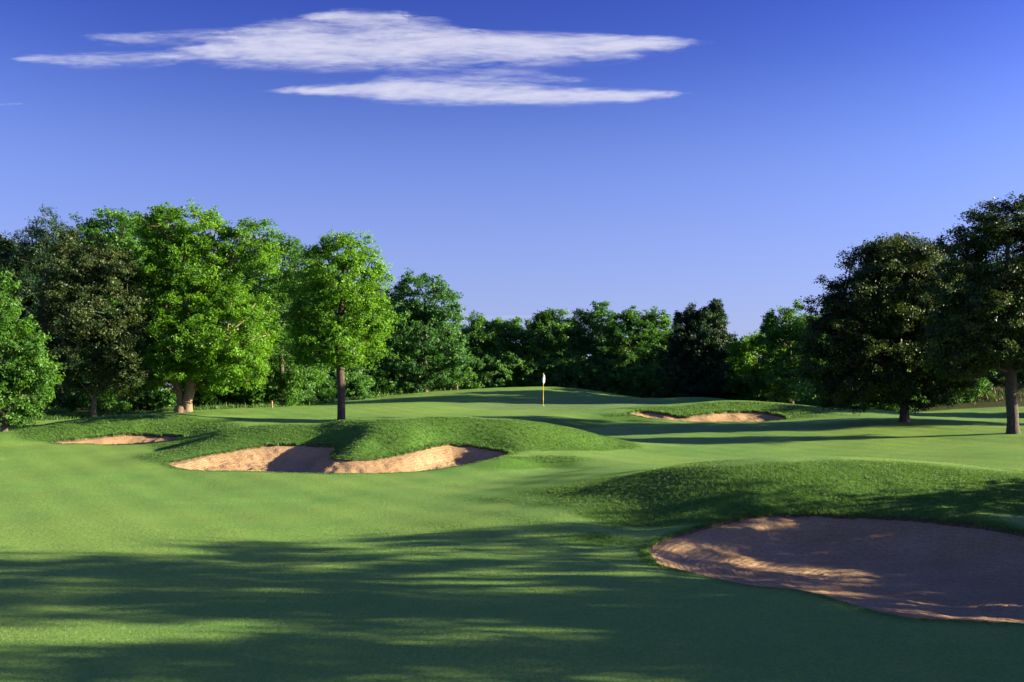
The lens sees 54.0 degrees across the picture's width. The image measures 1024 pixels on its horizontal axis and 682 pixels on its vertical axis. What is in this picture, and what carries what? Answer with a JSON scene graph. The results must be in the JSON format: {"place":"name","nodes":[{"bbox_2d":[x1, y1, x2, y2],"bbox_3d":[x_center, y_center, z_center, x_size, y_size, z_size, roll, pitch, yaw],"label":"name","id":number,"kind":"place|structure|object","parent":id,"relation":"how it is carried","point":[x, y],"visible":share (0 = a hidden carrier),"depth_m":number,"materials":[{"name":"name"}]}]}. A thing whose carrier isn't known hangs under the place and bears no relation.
{"place":"outdoors","nodes":[
{"label":"outdoors","id":0,"kind":"place"},
{"bbox_2d":[0,387,1023,681],"bbox_3d":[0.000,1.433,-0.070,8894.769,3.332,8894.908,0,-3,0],"label":"ground","id":1,"kind":"structure","parent":0,"point":[46,485],"depth_m":19.51,"materials":[{"name":"green plant"}]},
{"bbox_2d":[0,232,54,401],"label":"dark tree","id":2,"kind":"object","parent":1,"relation":"on","point":[6,245],"visible":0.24,"depth_m":75.69,"materials":[{"name":"green plant"}]},
{"bbox_2d":[0,270,66,431],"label":"broadleaf tree","id":3,"kind":"object","parent":1,"relation":"on","point":[16,377],"visible":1,"depth_m":49.66,"materials":[{"name":"green plant"}]},
{"bbox_2d":[0,203,102,410],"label":"cedar tree","id":4,"kind":"object","parent":1,"relation":"on","point":[39,233],"visible":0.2,"depth_m":73.51,"materials":[{"name":"green plant"}]},
{"bbox_2d":[12,226,169,416],"bbox_3d":[-25.270,-0.990,60.446,9.748,11.624,6.554,0,-3,0],"label":"olive tree","id":5,"kind":"object","parent":1,"relation":"on","point":[106,348],"visible":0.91,"depth_m":59.50,"materials":[{"name":"green plant"}]},
{"bbox_2d":[53,434,182,444],"bbox_3d":[-18.482,4.855,47.550,6.012,0.762,3.635,2,-3,-33],"label":"sand bunker","id":6,"kind":"object","parent":1,"relation":"on","point":[126,438],"visible":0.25,"depth_m":48.81,"materials":[{"name":"sand"}]},
{"bbox_2d":[69,206,182,407],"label":"broadleaf tree","id":7,"kind":"object","parent":1,"relation":"on","point":[94,225],"visible":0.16,"depth_m":77.33,"materials":[{"name":"green plant"}]},
{"bbox_2d":[117,198,288,412],"bbox_3d":[-19.432,-2.120,61.568,10.877,13.667,7.054,-1,-3,15],"label":"pecan tree","id":8,"kind":"object","parent":1,"relation":"on","point":[205,364],"visible":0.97,"depth_m":61.08,"materials":[{"name":"green plant"}]},
{"bbox_2d":[1,388,475,420],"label":"tall weeds","id":9,"kind":"object","parent":1,"relation":"on","point":[61,416],"visible":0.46,"depth_m":64.11,"materials":[{"name":"green plant"}]},
{"bbox_2d":[219,229,335,405],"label":"broadleaf tree","id":10,"kind":"object","parent":1,"relation":"on","point":[295,377],"visible":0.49,"depth_m":67.23,"materials":[{"name":"green plant"}]},
{"bbox_2d":[168,444,508,473],"bbox_3d":[-6.358,4.470,36.934,12.810,1.130,6.580,0,-3,0],"label":"sand bunker","id":11,"kind":"object","parent":1,"relation":"on","point":[293,458],"visible":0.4,"depth_m":38.23,"materials":[{"name":"sand"}]},
{"bbox_2d":[276,229,406,419],"bbox_3d":[-9.029,-0.751,52.143,5.844,10.216,5.718,-3,-4,44],"label":"ash tree","id":12,"kind":"object","parent":1,"relation":"on","point":[347,334],"visible":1,"depth_m":51.42,"materials":[{"name":"green plant"}]},
{"bbox_2d":[369,267,475,392],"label":"dark tree","id":13,"kind":"object","parent":1,"relation":"on","point":[416,311],"visible":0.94,"depth_m":81.91,"materials":[{"name":"green plant"}]},
{"bbox_2d":[455,310,524,387],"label":"wispy tree","id":14,"kind":"object","parent":1,"relation":"on","point":[495,334],"visible":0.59,"depth_m":92.31,"materials":[{"name":"green plant"}]},
{"bbox_2d":[0,400,1023,626],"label":"rough grass","id":15,"kind":"structure","parent":1,"relation":"on","point":[614,484],"depth_m":23.09,"materials":[{"name":"green plant"}]},
{"bbox_2d":[0,227,1023,405],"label":"woods","id":16,"kind":"object","parent":1,"relation":"on","point":[347,386],"visible":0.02,"depth_m":93.16,"materials":[{"name":"green plant"}]},
{"bbox_2d":[1,346,1023,415],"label":"undergrowth","id":17,"kind":"object","parent":1,"relation":"on","point":[71,403],"visible":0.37,"depth_m":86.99,"materials":[{"name":"green plant"}]},
{"bbox_2d":[492,315,549,386],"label":"wispy tree","id":18,"kind":"object","parent":1,"relation":"on","point":[523,337],"visible":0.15,"depth_m":94.40,"materials":[{"name":"green plant"}]},
{"bbox_2d":[542,373,544,405],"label":"flagstick","id":19,"kind":"object","parent":1,"relation":"on","point":[543,379],"visible":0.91,"depth_m":67.96,"materials":[{"name":"metal"}]},
{"bbox_2d":[511,307,588,387],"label":"broadleaf tree","id":20,"kind":"object","parent":1,"relation":"on","point":[552,342],"visible":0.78,"depth_m":91.30,"materials":[{"name":"green plant"}]},
{"bbox_2d":[561,299,627,389],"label":"dark tree","id":21,"kind":"object","parent":1,"relation":"on","point":[590,342],"visible":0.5,"depth_m":92.26,"materials":[{"name":"green plant"}]},
{"bbox_2d":[595,305,677,397],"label":"broadleaf tree","id":22,"kind":"object","parent":1,"relation":"on","point":[645,341],"visible":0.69,"depth_m":90.27,"materials":[{"name":"green plant"}]},
{"bbox_2d":[654,298,745,399],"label":"cedar tree","id":23,"kind":"object","parent":1,"relation":"on","point":[687,341],"visible":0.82,"depth_m":82.98,"materials":[{"name":"green plant"}]},
{"bbox_2d":[631,411,785,421],"bbox_3d":[11.249,4.517,57.391,9.300,0.963,3.800,0,-3,0],"label":"sand bunker","id":24,"kind":"object","parent":1,"relation":"on","point":[755,416],"visible":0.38,"depth_m":58.10,"materials":[{"name":"sand"}]},
{"bbox_2d":[723,329,789,399],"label":"broadleaf tree","id":25,"kind":"object","parent":1,"relation":"on","point":[742,353],"visible":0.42,"depth_m":79.22,"materials":[{"name":"green plant"}]},
{"bbox_2d":[753,299,829,403],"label":"broadleaf tree","id":26,"kind":"object","parent":1,"relation":"on","point":[774,339],"visible":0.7,"depth_m":75.30,"materials":[{"name":"green plant"}]},
{"bbox_2d":[649,513,1023,623],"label":"sand bunker","id":27,"kind":"object","parent":1,"relation":"on","point":[919,568],"visible":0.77,"depth_m":18.77,"materials":[{"name":"sand"}]},
{"bbox_2d":[794,231,985,422],"bbox_3d":[18.834,-0.638,50.079,9.453,9.844,5.848,0,-3,0],"label":"oak tree","id":28,"kind":"object","parent":1,"relation":"on","point":[872,287],"visible":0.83,"depth_m":49.11,"materials":[{"name":"green plant"}]},
{"bbox_2d":[855,235,947,371],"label":"oak tree","id":29,"kind":"object","parent":1,"relation":"on","point":[876,367],"depth_m":70.27,"materials":[{"name":"green plant"}]},
{"bbox_2d":[911,191,1023,433],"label":"oak tree","id":30,"kind":"object","parent":1,"relation":"on","point":[972,355],"visible":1,"depth_m":43.60,"materials":[{"name":"green plant"}]},
{"bbox_2d":[949,385,1023,403],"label":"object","id":31,"kind":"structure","parent":1,"relation":"on","point":[1020,393],"depth_m":72.77,"materials":[{"name":"plant"}]},
{"bbox_2d":[0,0,1023,389],"label":"sky","id":32,"kind":"structure","parent":0,"point":[529,156],"materials":[{"name":"blue"}]}
]}

